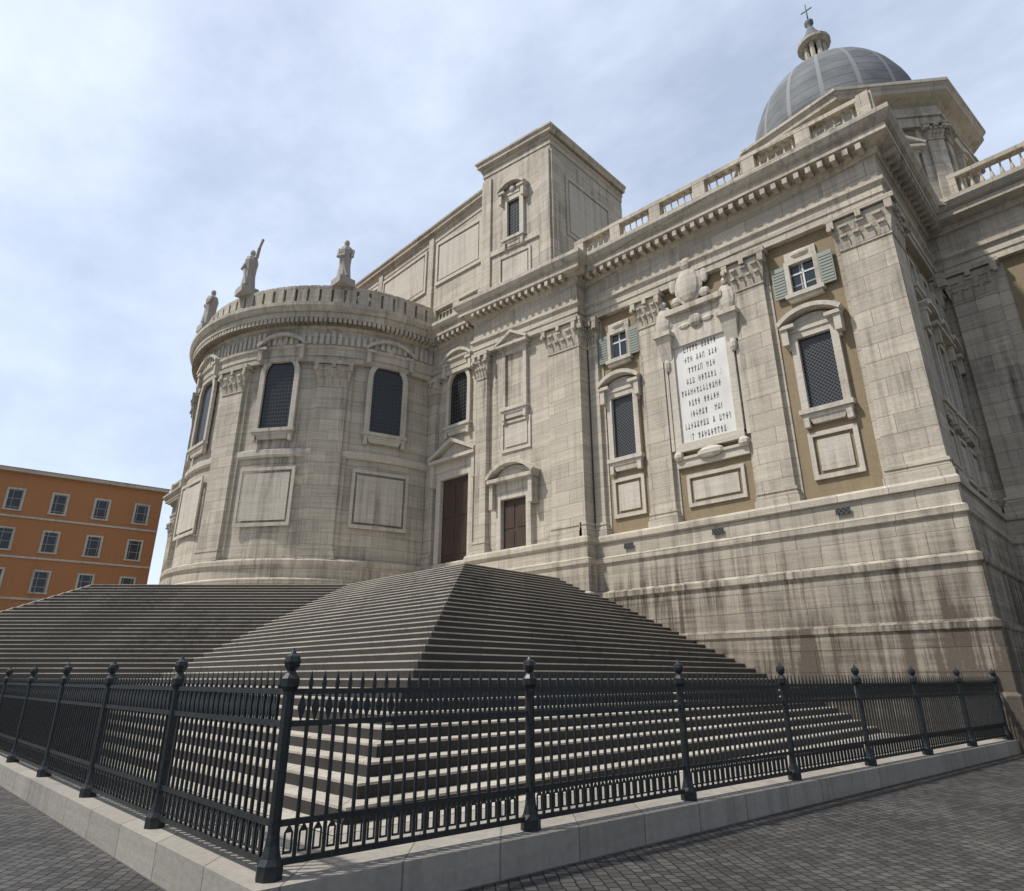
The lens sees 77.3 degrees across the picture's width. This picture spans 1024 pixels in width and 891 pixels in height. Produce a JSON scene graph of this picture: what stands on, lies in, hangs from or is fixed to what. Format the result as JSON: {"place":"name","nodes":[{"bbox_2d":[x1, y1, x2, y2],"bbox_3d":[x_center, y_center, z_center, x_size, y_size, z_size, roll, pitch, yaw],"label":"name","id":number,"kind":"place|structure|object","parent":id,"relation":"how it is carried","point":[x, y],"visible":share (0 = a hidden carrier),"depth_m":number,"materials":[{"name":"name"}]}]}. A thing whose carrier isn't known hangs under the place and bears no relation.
{"place":"outdoors","nodes":[
{"label":"outdoors","id":0,"kind":"place"},
{"bbox_2d":[0,470,163,610],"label":"orange house","id":1,"kind":"structure","parent":0,"point":[18,572],"depth_m":64.79,"materials":[{"name":"paint"}]},
{"bbox_2d":[0,489,147,592],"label":"windows","id":2,"kind":"structure","parent":1,"relation":"in","point":[14,498],"depth_m":64.59,"materials":[{"name":"grey glass"}]},
{"bbox_2d":[0,465,169,600],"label":"building trim","id":3,"kind":"structure","parent":1,"relation":"attached to","point":[70,477],"depth_m":64.90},
{"bbox_2d":[3,465,170,489],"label":"roof cornice","id":4,"kind":"structure","parent":1,"relation":"on","point":[80,476],"depth_m":67.53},
{"bbox_2d":[441,475,525,563],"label":"doors","id":5,"kind":"structure","parent":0,"point":[454,523],"depth_m":33.35,"materials":[{"name":"brown wood"}]},
{"bbox_2d":[0,754,1023,890],"bbox_3d":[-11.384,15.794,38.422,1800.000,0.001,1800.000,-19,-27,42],"label":"ground","id":6,"kind":"structure","parent":0,"point":[961,829],"depth_m":6.65,"materials":[{"name":"grey stone"}]},
{"bbox_2d":[0,734,1021,890],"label":"kerb","id":7,"kind":"structure","parent":6,"relation":"on","point":[167,857],"depth_m":6.52,"materials":[{"name":"grey stone"}]},
{"bbox_2d":[0,563,891,835],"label":"stair treads","id":8,"kind":"object","parent":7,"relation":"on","point":[291,790],"visible":0.43,"depth_m":14.47,"materials":[{"name":"grey stone"}]},
{"bbox_2d":[0,564,877,824],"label":"stair risers","id":9,"kind":"object","parent":8,"relation":"attached to","point":[289,803],"visible":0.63,"depth_m":17.07,"materials":[{"name":"grey stone"}]},
{"bbox_2d":[0,648,1012,883],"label":"fence","id":10,"kind":"object","parent":7,"relation":"on","point":[57,728],"visible":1,"depth_m":7.01,"materials":[{"name":"metal"}]},
{"bbox_2d":[160,102,1023,753],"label":"church facade","id":11,"kind":"object","parent":6,"relation":"on","point":[918,576],"visible":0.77,"depth_m":25.09,"materials":[{"name":"beige stone"}]},
{"bbox_2d":[159,479,181,583],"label":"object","id":12,"kind":"object","parent":11,"relation":"on","point":[169,526],"visible":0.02,"depth_m":65.71,"materials":[{"name":"stone"}]},
{"bbox_2d":[196,239,354,332],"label":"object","id":13,"kind":"object","parent":11,"relation":"on","point":[345,256],"visible":0.79,"depth_m":38.09,"materials":[{"name":"beige stone"}]},
{"bbox_2d":[195,363,402,444],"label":"leaded window","id":14,"kind":"structure","parent":11,"relation":"in","point":[385,415],"depth_m":35.74,"materials":[{"name":"black glass"}]},
{"bbox_2d":[172,286,431,540],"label":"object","id":15,"kind":"structure","parent":11,"relation":"attached to","point":[378,501],"depth_m":34.69,"materials":[{"name":"beige stone"}]},
{"bbox_2d":[378,90,1023,566],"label":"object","id":16,"kind":"object","parent":11,"relation":"on","point":[912,434],"visible":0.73,"depth_m":24.60,"materials":[{"name":"stone"}]},
{"bbox_2d":[382,175,986,564],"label":"facade trim","id":17,"kind":"structure","parent":16,"relation":"attached to","point":[692,319],"depth_m":26.10,"materials":[{"name":"beige stone"}]},
{"bbox_2d":[450,198,518,424],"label":"windows","id":18,"kind":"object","parent":17,"relation":"attached to","point":[458,397],"visible":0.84,"depth_m":36.01,"materials":[{"name":"black glass"}]},
{"bbox_2d":[674,332,736,443],"bbox_3d":[7.439,-2.222,24.753,2.240,4.183,0.060,-19,-27,42],"label":"inscribed plaque","id":19,"kind":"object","parent":17,"relation":"attached to","point":[706,405],"depth_m":24.71,"materials":[{"name":"white stone"}]},
{"bbox_2d":[612,262,813,355],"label":"window frames","id":20,"kind":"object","parent":17,"relation":"attached to","point":[802,272],"visible":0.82,"depth_m":23.17,"materials":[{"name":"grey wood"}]},
{"bbox_2d":[612,259,816,357],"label":"windows","id":21,"kind":"structure","parent":20,"relation":"in","point":[798,281],"depth_m":23.20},
{"bbox_2d":[598,248,836,365],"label":"window shutters","id":22,"kind":"object","parent":17,"relation":"attached to","point":[826,266],"visible":1,"depth_m":23.46,"materials":[{"name":"grey wood"}]},
{"bbox_2d":[601,227,1023,533],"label":"ochre facade","id":23,"kind":"object","parent":17,"relation":"attached to","point":[872,475],"visible":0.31,"depth_m":22.73,"materials":[{"name":"paint"}]},
{"bbox_2d":[613,331,850,548],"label":"window grilles","id":24,"kind":"object","parent":11,"relation":"in","point":[823,384],"visible":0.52,"depth_m":22.00,"materials":[{"name":"grey metal"}]},
{"bbox_2d":[733,30,985,204],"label":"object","id":25,"kind":"object","parent":11,"relation":"on","point":[938,116],"visible":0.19,"depth_m":27.44,"materials":[{"name":"beige stone"}]},
{"bbox_2d":[755,5,911,140],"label":"dome","id":26,"kind":"structure","parent":25,"relation":"on","point":[805,83],"depth_m":30.64,"materials":[{"name":"grey metal"}]},
{"bbox_2d":[908,134,968,186],"bbox_3d":[16.758,-10.155,31.162,9.449,3.200,9.449,-19,-27,42],"label":"ochre dome","id":27,"kind":"object","parent":25,"relation":"attached to","point":[912,135],"visible":0.03,"depth_m":27.26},
{"bbox_2d":[905,135,979,187],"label":"dome trim","id":28,"kind":"structure","parent":25,"relation":"attached to","point":[964,157],"depth_m":27.09,"materials":[{"name":"beige stone"}]},
{"bbox_2d":[0,0,1023,583],"label":"sky","id":29,"kind":"structure","parent":0,"point":[148,147],"materials":[{"name":"blue"}]}
]}

